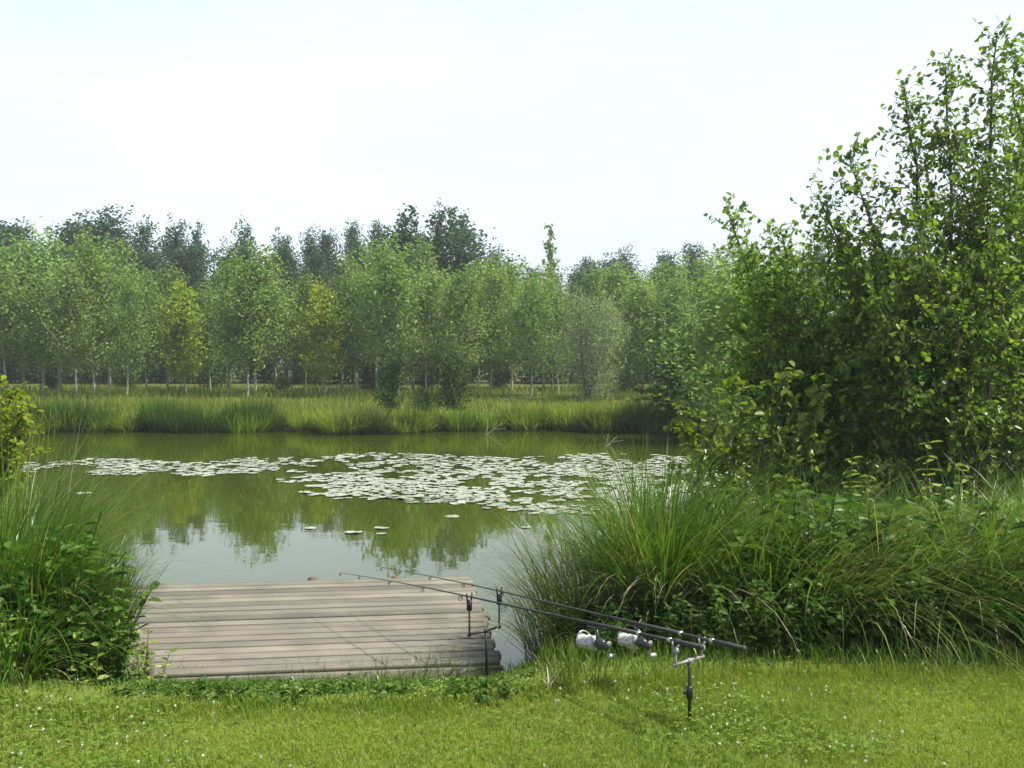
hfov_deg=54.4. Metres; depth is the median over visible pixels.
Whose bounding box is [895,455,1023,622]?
sedge tussock
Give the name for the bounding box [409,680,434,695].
weed clump
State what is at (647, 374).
bush
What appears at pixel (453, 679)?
weed clump
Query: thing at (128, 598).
sedge tussock
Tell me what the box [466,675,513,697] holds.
weed clump
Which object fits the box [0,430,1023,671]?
pond water
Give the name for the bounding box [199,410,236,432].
reed clump
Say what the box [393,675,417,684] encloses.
weed clump
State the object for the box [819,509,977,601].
dry grass tuft
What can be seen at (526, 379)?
bush
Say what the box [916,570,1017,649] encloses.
weed clump
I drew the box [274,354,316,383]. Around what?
bush
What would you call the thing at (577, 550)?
sedge tussock
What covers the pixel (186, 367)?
poplar tree
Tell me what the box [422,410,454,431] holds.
reed clump
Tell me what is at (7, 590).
weed clump
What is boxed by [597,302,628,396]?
poplar tree
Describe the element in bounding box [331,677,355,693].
weed clump
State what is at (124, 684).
weed clump
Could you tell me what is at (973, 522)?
weed clump
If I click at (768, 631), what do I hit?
weed clump
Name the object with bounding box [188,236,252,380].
grove tree
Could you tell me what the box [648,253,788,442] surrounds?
poplar tree
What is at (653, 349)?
bush
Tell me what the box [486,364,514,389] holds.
bush
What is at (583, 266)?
grove tree
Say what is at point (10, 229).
grove tree
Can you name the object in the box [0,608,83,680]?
weed clump
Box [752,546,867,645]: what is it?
weed clump
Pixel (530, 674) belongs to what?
weed clump
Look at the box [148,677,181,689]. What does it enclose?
weed clump
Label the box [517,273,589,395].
poplar tree
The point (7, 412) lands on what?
reed clump
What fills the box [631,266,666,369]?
grove tree
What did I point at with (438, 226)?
grove tree
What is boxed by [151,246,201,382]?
grove tree
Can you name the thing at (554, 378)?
bush
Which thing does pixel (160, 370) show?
bush
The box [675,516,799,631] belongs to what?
weed clump
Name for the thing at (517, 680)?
weed clump
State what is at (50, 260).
poplar tree
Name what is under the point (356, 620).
fishing platform
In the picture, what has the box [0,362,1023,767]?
ground
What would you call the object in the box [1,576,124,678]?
weed clump
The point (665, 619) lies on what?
weed clump
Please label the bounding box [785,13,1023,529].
alder tree
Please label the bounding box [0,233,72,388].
poplar tree
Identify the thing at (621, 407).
grass tuft
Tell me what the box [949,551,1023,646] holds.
weed clump
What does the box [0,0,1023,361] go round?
sky
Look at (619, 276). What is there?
poplar tree
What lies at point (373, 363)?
bush
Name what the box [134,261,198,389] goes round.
poplar tree
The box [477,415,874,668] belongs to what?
sedge tussock
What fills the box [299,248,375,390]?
poplar tree
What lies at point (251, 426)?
grass tuft
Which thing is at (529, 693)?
weed clump
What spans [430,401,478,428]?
grass tuft
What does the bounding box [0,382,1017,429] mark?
meadow grass
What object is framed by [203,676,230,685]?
weed clump
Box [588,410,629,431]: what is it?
reed clump
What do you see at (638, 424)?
reed clump
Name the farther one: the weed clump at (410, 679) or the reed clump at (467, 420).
the reed clump at (467, 420)
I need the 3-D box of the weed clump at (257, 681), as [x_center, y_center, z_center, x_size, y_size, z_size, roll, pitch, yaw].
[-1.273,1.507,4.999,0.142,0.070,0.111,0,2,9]
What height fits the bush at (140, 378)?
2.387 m
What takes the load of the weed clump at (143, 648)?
on the ground at (32, 688)
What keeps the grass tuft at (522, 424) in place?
on the ground at (32, 688)
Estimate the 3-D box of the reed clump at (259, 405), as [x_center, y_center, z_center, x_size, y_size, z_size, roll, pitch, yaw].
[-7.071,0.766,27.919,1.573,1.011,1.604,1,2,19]
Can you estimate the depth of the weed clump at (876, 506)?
5.91 m
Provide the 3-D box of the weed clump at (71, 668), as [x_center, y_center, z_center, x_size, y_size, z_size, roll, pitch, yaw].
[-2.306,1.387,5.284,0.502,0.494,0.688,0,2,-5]
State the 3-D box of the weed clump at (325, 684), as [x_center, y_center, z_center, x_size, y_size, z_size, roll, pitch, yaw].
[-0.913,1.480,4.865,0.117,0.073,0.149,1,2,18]
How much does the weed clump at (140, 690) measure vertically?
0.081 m
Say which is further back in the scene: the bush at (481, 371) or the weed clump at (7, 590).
the bush at (481, 371)
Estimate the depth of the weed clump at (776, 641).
5.33 m
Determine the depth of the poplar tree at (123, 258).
49.93 m
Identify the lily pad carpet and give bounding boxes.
[23,452,752,497]
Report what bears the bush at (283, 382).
on the ground at (32, 688)
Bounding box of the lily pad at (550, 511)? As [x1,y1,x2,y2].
[544,510,558,513]
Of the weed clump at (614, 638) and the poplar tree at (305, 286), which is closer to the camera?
the weed clump at (614, 638)
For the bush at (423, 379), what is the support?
on the ground at (32, 688)
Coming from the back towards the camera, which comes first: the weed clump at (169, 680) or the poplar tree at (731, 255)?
the poplar tree at (731, 255)
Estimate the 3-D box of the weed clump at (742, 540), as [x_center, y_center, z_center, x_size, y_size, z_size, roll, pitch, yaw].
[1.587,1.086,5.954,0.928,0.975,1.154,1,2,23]
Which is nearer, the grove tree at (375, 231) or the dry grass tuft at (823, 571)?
the dry grass tuft at (823, 571)
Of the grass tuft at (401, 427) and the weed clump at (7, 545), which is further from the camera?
the grass tuft at (401, 427)
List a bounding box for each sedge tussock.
[0,411,233,569]
[0,442,246,709]
[0,451,156,619]
[0,483,153,569]
[0,513,168,657]
[0,559,135,693]
[8,532,177,671]
[434,471,703,658]
[462,555,641,660]
[467,464,757,652]
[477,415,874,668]
[517,470,798,572]
[590,436,992,681]
[663,461,869,573]
[666,465,1023,683]
[710,458,970,545]
[729,468,1023,676]
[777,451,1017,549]
[832,450,1023,669]
[846,453,1023,544]
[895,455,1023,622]
[920,454,1023,541]
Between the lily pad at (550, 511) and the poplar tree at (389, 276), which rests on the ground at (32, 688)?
the poplar tree at (389, 276)
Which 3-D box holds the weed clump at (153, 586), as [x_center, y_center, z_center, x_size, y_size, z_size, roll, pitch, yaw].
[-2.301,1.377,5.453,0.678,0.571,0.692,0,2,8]
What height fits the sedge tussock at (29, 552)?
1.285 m
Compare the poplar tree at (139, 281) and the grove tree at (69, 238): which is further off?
the grove tree at (69, 238)
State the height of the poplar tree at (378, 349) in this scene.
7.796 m
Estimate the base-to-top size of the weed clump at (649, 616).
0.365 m
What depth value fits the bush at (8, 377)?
65.80 m
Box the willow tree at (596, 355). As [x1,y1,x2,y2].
[536,278,637,400]
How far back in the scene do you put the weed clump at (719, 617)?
5.38 m
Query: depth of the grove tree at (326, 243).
75.87 m
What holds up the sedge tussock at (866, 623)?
on the ground at (32, 688)
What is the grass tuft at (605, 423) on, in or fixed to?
on the ground at (32, 688)
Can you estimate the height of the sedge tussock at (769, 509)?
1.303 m
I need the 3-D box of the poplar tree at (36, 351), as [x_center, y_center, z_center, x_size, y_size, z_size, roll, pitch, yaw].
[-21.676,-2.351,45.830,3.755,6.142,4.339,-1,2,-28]
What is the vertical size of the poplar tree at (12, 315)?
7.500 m
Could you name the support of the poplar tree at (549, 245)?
on the ground at (32, 688)
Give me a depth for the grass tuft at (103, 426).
27.16 m
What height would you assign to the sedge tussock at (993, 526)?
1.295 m
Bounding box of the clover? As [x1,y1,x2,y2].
[0,662,1023,767]
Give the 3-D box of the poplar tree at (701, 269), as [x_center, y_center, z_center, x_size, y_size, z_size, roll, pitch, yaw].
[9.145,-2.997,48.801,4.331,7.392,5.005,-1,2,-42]
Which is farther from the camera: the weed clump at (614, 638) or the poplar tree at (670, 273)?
the poplar tree at (670, 273)
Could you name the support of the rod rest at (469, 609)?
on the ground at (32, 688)
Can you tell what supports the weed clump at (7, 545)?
on the ground at (32, 688)
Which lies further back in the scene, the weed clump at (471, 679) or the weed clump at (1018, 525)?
the weed clump at (1018, 525)
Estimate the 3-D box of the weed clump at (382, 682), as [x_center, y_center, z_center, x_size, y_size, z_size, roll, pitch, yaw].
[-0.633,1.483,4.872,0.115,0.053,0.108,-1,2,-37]
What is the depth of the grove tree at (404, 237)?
60.78 m
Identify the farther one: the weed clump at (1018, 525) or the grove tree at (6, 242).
the grove tree at (6, 242)
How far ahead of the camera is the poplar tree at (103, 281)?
44.56 m
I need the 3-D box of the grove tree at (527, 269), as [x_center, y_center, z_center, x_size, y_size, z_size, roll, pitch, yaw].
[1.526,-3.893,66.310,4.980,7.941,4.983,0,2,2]
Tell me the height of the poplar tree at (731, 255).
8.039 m
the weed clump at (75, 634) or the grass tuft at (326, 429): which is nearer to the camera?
the weed clump at (75, 634)
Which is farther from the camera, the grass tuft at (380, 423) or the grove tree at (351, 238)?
the grove tree at (351, 238)
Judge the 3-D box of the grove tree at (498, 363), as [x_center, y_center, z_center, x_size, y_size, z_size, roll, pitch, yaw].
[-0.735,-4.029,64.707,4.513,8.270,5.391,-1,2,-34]
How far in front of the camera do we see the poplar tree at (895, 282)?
50.27 m
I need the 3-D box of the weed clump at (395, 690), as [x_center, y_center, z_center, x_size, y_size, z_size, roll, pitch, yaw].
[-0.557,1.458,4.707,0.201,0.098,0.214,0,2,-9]
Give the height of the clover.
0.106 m
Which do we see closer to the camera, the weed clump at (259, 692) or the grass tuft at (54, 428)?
the weed clump at (259, 692)
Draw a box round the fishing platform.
[122,576,503,685]
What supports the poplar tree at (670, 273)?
on the ground at (32, 688)
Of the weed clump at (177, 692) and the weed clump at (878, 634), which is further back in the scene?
the weed clump at (878, 634)
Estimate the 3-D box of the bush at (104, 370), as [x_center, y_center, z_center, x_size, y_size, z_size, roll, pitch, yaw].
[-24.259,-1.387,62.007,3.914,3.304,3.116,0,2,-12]
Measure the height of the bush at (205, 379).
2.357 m
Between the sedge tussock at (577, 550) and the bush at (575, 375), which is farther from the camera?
the bush at (575, 375)
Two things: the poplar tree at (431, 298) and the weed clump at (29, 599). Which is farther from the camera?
the poplar tree at (431, 298)
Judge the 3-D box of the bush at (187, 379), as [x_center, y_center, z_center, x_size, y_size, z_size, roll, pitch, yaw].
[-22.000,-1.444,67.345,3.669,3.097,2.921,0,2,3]
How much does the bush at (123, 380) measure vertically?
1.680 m
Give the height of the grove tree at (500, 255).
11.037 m
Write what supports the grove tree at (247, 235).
on the ground at (32, 688)
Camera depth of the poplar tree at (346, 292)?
44.41 m
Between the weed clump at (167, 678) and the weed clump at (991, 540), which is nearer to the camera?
the weed clump at (167, 678)
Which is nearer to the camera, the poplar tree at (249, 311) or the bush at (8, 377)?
the poplar tree at (249, 311)
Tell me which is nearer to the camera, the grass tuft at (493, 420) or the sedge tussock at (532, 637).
the sedge tussock at (532, 637)
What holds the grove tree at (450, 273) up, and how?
on the ground at (32, 688)
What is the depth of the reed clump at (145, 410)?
27.55 m
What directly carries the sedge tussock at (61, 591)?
on the ground at (32, 688)
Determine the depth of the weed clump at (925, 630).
5.40 m
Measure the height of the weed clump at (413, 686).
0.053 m
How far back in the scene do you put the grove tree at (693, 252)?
80.08 m
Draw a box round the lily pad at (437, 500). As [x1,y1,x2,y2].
[433,499,447,502]
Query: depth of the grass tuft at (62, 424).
26.92 m
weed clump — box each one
[0,507,135,637]
[0,516,104,671]
[0,565,30,621]
[0,567,130,674]
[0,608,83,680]
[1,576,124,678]
[1,597,55,671]
[8,603,142,683]
[14,535,137,677]
[39,609,136,680]
[40,607,129,679]
[41,580,161,678]
[79,622,147,682]
[95,675,120,685]
[101,619,158,680]
[101,685,138,697]
[103,642,179,681]
[110,682,129,693]
[117,683,136,695]
[119,679,160,697]
[126,674,160,690]
[126,679,148,692]
[145,677,167,683]
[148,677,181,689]
[158,679,185,691]
[161,683,189,701]
[163,679,202,695]
[172,676,209,699]
[195,676,257,701]
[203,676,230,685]
[203,678,228,688]
[209,683,237,695]
[226,685,262,700]
[239,681,259,688]
[242,676,269,687]
[254,682,271,695]
[255,683,277,692]
[257,676,282,684]
[263,677,316,705]
[269,685,297,699]
[273,678,292,685]
[279,677,318,703]
[306,684,328,695]
[312,678,338,691]
[314,675,333,685]
[322,678,355,693]
[330,675,352,684]
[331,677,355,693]
[339,678,366,690]
[370,680,393,689]
[373,677,411,698]
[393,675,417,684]
[403,680,421,691]
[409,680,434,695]
[418,675,440,684]
[429,679,447,687]
[430,682,448,695]
[431,677,464,699]
[436,680,463,690]
[442,676,470,686]
[442,679,488,701]
[442,683,474,695]
[460,673,482,683]
[463,675,512,706]
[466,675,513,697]
[475,675,501,685]
[489,671,511,682]
[511,675,528,685]
[513,679,546,698]
[517,668,538,677]
[544,589,584,653]
[554,579,638,643]
[585,605,643,655]
[591,585,670,643]
[608,598,683,654]
[648,599,714,653]
[673,569,770,656]
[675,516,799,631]
[675,589,748,651]
[686,532,826,639]
[710,473,860,616]
[726,579,816,651]
[728,573,828,658]
[734,475,888,593]
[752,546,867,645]
[779,498,950,608]
[785,484,959,612]
[792,576,859,656]
[807,585,894,655]
[825,556,932,651]
[827,527,965,645]
[848,493,991,563]
[859,576,952,655]
[885,498,1023,596]
[896,548,1010,628]
[896,574,1001,655]
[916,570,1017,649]
[920,572,1023,650]
[925,496,1023,624]
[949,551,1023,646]
[954,527,1021,566]
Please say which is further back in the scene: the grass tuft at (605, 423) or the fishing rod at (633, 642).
the grass tuft at (605, 423)
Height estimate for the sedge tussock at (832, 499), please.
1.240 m
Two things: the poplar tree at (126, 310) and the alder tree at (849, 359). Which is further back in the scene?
the poplar tree at (126, 310)
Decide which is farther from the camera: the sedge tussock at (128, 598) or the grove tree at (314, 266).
the grove tree at (314, 266)
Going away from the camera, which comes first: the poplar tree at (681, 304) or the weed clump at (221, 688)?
the weed clump at (221, 688)
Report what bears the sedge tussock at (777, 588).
on the ground at (32, 688)
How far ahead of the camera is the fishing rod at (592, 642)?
4.75 m
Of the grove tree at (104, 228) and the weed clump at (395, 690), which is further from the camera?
the grove tree at (104, 228)
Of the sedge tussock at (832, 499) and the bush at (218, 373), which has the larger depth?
the bush at (218, 373)
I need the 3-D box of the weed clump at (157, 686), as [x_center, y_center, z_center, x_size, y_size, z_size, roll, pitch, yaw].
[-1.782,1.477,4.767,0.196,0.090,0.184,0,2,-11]
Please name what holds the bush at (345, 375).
on the ground at (32, 688)
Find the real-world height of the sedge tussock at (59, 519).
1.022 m
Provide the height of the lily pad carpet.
0.024 m
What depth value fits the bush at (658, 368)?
26.96 m
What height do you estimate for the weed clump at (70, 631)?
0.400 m
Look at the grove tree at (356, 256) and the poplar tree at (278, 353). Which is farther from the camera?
the grove tree at (356, 256)
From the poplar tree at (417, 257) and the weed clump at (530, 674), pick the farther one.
the poplar tree at (417, 257)
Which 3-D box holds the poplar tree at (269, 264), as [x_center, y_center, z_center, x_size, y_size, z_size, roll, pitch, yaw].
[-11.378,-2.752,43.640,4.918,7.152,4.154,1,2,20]
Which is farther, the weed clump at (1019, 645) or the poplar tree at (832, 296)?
the poplar tree at (832, 296)
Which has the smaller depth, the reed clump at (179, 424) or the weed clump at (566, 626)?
the weed clump at (566, 626)
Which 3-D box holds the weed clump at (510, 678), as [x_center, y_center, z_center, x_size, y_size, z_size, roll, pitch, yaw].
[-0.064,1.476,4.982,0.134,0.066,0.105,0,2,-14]
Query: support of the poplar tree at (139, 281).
on the ground at (32, 688)
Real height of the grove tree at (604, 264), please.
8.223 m
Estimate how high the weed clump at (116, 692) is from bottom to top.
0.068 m
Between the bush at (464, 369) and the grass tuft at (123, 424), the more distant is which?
the bush at (464, 369)
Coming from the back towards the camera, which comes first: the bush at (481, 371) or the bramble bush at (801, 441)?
the bush at (481, 371)
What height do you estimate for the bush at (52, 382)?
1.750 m
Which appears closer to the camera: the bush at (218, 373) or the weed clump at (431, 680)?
the weed clump at (431, 680)
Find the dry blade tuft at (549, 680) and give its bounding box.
[545,664,553,688]
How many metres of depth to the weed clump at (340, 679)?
5.13 m
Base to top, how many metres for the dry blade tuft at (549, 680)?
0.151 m
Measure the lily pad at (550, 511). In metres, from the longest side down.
0.224 x 0.221 x 0.018 m
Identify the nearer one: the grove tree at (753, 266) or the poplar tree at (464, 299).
the poplar tree at (464, 299)
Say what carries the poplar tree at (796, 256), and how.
on the ground at (32, 688)
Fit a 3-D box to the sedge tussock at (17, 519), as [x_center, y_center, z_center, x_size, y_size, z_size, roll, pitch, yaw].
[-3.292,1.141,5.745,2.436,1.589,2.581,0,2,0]
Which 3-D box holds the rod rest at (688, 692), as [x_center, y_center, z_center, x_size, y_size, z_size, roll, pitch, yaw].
[0.773,1.365,4.355,0.204,0.517,0.037,-1,2,-34]
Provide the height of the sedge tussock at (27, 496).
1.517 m
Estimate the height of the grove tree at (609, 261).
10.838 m
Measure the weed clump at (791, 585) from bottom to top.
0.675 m
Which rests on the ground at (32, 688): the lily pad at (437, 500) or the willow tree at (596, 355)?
the willow tree at (596, 355)
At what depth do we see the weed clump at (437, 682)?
4.98 m
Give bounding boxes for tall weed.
[835,456,878,547]
[909,440,973,540]
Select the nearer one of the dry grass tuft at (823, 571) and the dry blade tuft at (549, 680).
the dry blade tuft at (549, 680)
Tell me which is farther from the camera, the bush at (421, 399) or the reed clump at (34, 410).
the bush at (421, 399)
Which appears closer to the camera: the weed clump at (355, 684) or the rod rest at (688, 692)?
the rod rest at (688, 692)
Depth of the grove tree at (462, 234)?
61.10 m
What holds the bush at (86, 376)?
on the ground at (32, 688)
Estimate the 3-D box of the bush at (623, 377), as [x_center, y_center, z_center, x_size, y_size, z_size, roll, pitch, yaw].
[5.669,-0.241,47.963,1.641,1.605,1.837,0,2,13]
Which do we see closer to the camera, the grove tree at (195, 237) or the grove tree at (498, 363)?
the grove tree at (498, 363)
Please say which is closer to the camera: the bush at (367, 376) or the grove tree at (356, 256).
the bush at (367, 376)
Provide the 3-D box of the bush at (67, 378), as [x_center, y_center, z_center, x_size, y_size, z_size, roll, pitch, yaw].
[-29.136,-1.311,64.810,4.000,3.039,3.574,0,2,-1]
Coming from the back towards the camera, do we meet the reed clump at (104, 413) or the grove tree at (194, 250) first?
the grove tree at (194, 250)
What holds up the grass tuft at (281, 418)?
on the ground at (32, 688)
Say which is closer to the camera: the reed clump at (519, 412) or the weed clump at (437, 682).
the weed clump at (437, 682)
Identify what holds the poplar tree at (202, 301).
on the ground at (32, 688)
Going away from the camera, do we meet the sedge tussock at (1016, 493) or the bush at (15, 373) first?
the sedge tussock at (1016, 493)
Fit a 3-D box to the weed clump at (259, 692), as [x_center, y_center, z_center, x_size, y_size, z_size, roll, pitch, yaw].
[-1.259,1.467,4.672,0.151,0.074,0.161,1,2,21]
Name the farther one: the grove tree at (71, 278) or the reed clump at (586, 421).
the grove tree at (71, 278)
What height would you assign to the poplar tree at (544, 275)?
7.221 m
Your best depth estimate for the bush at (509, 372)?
66.80 m
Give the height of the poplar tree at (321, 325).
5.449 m
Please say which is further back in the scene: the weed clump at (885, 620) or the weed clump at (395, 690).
the weed clump at (885, 620)
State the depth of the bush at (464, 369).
64.56 m
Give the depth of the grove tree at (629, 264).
75.86 m
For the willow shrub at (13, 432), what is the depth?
7.35 m
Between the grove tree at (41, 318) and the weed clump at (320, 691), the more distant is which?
the grove tree at (41, 318)
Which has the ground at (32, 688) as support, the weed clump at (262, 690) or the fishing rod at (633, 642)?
the weed clump at (262, 690)
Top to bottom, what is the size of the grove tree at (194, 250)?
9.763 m
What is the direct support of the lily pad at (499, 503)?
on the pond water
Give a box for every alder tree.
[369,335,414,410]
[427,329,483,412]
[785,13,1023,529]
[803,282,909,422]
[963,15,1023,480]
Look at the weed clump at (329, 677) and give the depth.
5.07 m
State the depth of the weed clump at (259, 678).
5.16 m
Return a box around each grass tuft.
[1,403,54,427]
[29,409,77,434]
[32,400,102,431]
[76,411,123,432]
[100,407,148,431]
[143,403,194,430]
[179,397,248,429]
[213,406,254,430]
[216,407,277,432]
[260,406,297,428]
[278,410,323,430]
[304,407,346,430]
[309,404,388,434]
[361,413,399,433]
[375,406,440,433]
[389,404,453,432]
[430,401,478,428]
[445,408,486,430]
[467,405,512,430]
[492,401,557,430]
[514,404,555,427]
[534,398,606,428]
[574,405,630,432]
[582,401,640,428]
[605,400,662,429]
[660,412,694,432]
[736,556,914,596]
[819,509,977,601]
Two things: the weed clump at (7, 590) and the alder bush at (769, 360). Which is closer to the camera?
the weed clump at (7, 590)
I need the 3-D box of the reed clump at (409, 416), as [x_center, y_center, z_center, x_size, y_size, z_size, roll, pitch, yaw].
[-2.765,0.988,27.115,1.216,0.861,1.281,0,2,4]
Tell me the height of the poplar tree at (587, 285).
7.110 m
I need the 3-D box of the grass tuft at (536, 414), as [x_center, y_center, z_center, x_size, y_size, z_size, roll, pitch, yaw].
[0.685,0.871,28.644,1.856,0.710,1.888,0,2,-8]
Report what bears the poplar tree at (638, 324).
on the ground at (32, 688)
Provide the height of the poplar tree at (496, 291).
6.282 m
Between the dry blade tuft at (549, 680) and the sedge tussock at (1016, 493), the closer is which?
the dry blade tuft at (549, 680)
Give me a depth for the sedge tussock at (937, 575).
5.48 m
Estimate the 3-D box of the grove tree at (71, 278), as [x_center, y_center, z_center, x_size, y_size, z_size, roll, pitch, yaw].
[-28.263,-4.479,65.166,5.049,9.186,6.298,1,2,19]
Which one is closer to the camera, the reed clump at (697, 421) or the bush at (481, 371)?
the reed clump at (697, 421)
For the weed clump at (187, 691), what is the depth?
4.77 m
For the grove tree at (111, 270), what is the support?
on the ground at (32, 688)
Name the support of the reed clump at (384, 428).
on the ground at (32, 688)
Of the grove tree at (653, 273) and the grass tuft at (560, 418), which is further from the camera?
the grove tree at (653, 273)
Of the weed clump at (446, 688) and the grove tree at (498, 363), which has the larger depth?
the grove tree at (498, 363)
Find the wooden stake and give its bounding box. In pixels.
[146,649,153,679]
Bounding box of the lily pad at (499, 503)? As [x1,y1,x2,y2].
[491,502,505,505]
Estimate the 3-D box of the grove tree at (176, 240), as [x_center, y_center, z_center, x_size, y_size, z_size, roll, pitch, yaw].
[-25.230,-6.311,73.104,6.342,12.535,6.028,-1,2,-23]
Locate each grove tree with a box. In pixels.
[0,216,41,377]
[0,224,37,270]
[0,238,37,382]
[11,218,96,352]
[11,253,64,368]
[48,247,100,382]
[54,209,106,369]
[56,203,164,378]
[88,243,132,382]
[105,211,168,276]
[112,245,171,382]
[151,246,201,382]
[155,213,210,377]
[166,237,218,382]
[185,221,224,286]
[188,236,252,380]
[198,237,295,376]
[215,215,262,265]
[267,224,303,378]
[267,243,324,365]
[287,247,347,380]
[295,223,325,366]
[305,225,341,284]
[322,241,374,382]
[324,218,369,377]
[339,203,461,376]
[351,263,403,370]
[362,219,387,266]
[398,198,492,383]
[406,206,523,384]
[415,248,455,381]
[471,258,524,379]
[485,244,507,277]
[517,265,554,364]
[558,268,586,381]
[563,257,599,347]
[570,258,628,378]
[597,252,619,268]
[605,243,651,293]
[606,259,637,368]
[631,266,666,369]
[648,247,681,281]
[676,242,706,282]
[676,262,708,347]
[733,242,761,343]
[798,240,844,337]
[863,244,902,316]
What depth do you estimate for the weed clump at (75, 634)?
5.25 m
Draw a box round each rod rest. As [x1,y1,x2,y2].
[466,586,501,676]
[671,637,705,720]
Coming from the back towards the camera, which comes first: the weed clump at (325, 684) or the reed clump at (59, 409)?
the reed clump at (59, 409)
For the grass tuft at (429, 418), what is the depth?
27.24 m
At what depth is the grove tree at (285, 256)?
65.40 m
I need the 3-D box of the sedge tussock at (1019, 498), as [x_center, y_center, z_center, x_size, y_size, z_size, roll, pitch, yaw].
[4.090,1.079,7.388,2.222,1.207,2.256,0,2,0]
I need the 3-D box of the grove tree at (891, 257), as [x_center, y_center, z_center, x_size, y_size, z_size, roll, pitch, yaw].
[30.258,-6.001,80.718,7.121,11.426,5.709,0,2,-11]
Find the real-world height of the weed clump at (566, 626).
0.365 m
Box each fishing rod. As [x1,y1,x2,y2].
[339,572,703,658]
[380,567,746,657]
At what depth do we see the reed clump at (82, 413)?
27.01 m
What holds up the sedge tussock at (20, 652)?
on the ground at (32, 688)
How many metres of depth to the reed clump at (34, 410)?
27.08 m
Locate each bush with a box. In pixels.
[0,356,26,381]
[0,359,18,382]
[11,357,50,381]
[26,351,74,383]
[37,360,68,389]
[61,344,115,383]
[89,352,149,384]
[111,365,140,388]
[126,358,157,382]
[143,358,180,382]
[171,370,199,381]
[190,355,233,387]
[195,354,238,383]
[230,360,276,383]
[250,350,288,382]
[269,368,293,390]
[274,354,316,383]
[289,355,330,383]
[319,341,359,383]
[352,348,389,382]
[352,358,389,390]
[403,385,452,412]
[409,359,439,389]
[440,351,499,382]
[442,358,475,382]
[482,354,523,381]
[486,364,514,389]
[515,355,546,383]
[533,349,586,383]
[564,358,585,381]
[612,312,819,433]
[614,362,644,392]
[615,345,653,382]
[630,358,664,383]
[641,308,717,413]
[658,360,860,536]
[695,192,923,521]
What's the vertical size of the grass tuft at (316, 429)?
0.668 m
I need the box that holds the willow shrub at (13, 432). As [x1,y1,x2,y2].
[0,374,55,527]
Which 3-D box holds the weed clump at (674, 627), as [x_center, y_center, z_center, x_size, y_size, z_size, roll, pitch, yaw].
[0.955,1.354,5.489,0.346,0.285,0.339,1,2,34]
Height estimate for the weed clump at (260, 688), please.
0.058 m
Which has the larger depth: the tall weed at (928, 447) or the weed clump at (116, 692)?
the tall weed at (928, 447)
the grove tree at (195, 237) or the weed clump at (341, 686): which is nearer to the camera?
the weed clump at (341, 686)
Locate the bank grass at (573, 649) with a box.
[0,604,1023,706]
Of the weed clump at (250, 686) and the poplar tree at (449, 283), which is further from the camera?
the poplar tree at (449, 283)
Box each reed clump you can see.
[0,402,30,431]
[16,397,62,430]
[37,397,75,429]
[50,396,102,432]
[81,400,120,431]
[130,395,172,430]
[137,395,190,432]
[159,398,205,432]
[177,402,221,432]
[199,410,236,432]
[213,397,262,430]
[239,395,282,429]
[263,407,287,431]
[328,410,376,434]
[342,405,396,434]
[367,412,407,434]
[391,406,426,432]
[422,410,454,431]
[455,409,486,430]
[496,404,524,429]
[529,406,552,428]
[561,404,617,431]
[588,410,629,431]
[613,394,669,432]
[633,400,678,433]
[675,406,714,433]
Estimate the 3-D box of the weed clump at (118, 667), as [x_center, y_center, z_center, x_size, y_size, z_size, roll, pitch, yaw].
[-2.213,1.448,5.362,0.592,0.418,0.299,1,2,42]
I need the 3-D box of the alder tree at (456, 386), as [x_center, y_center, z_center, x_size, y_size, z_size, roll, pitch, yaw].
[-1.686,-0.206,29.969,1.682,2.918,1.700,0,2,7]
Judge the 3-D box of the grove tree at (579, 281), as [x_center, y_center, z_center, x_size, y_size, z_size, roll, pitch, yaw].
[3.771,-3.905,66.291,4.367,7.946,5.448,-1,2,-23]
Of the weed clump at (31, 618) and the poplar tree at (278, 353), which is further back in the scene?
the poplar tree at (278, 353)
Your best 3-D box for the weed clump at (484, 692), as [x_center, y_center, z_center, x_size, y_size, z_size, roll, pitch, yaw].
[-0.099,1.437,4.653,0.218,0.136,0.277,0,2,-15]
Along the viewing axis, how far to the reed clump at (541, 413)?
28.23 m
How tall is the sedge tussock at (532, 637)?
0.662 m
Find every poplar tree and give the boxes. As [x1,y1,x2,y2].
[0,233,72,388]
[0,247,53,390]
[0,266,80,392]
[0,274,23,350]
[4,223,111,390]
[31,256,116,396]
[36,226,144,391]
[42,230,159,390]
[93,275,162,396]
[96,263,177,394]
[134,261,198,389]
[151,277,213,392]
[177,277,239,389]
[194,237,307,396]
[194,253,263,390]
[196,255,290,397]
[220,259,301,385]
[273,267,325,393]
[290,279,352,395]
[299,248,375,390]
[308,263,391,393]
[332,238,419,387]
[337,230,443,392]
[377,261,458,390]
[378,234,454,388]
[406,262,476,373]
[419,262,504,391]
[438,256,526,388]
[451,262,539,395]
[473,250,545,390]
[485,273,575,396]
[515,257,591,386]
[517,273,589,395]
[542,223,568,387]
[560,261,618,384]
[567,255,658,387]
[593,264,699,394]
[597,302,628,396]
[633,270,712,375]
[641,254,706,382]
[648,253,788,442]
[649,249,745,349]
[689,244,764,345]
[757,242,823,347]
[803,244,881,349]
[880,245,942,341]
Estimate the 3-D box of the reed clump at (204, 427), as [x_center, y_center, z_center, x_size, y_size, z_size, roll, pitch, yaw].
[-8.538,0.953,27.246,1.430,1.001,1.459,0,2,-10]
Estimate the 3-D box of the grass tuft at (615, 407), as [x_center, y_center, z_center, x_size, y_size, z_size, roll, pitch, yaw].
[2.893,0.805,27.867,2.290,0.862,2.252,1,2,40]
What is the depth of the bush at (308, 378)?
62.48 m
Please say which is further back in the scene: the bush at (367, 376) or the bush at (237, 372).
the bush at (237, 372)

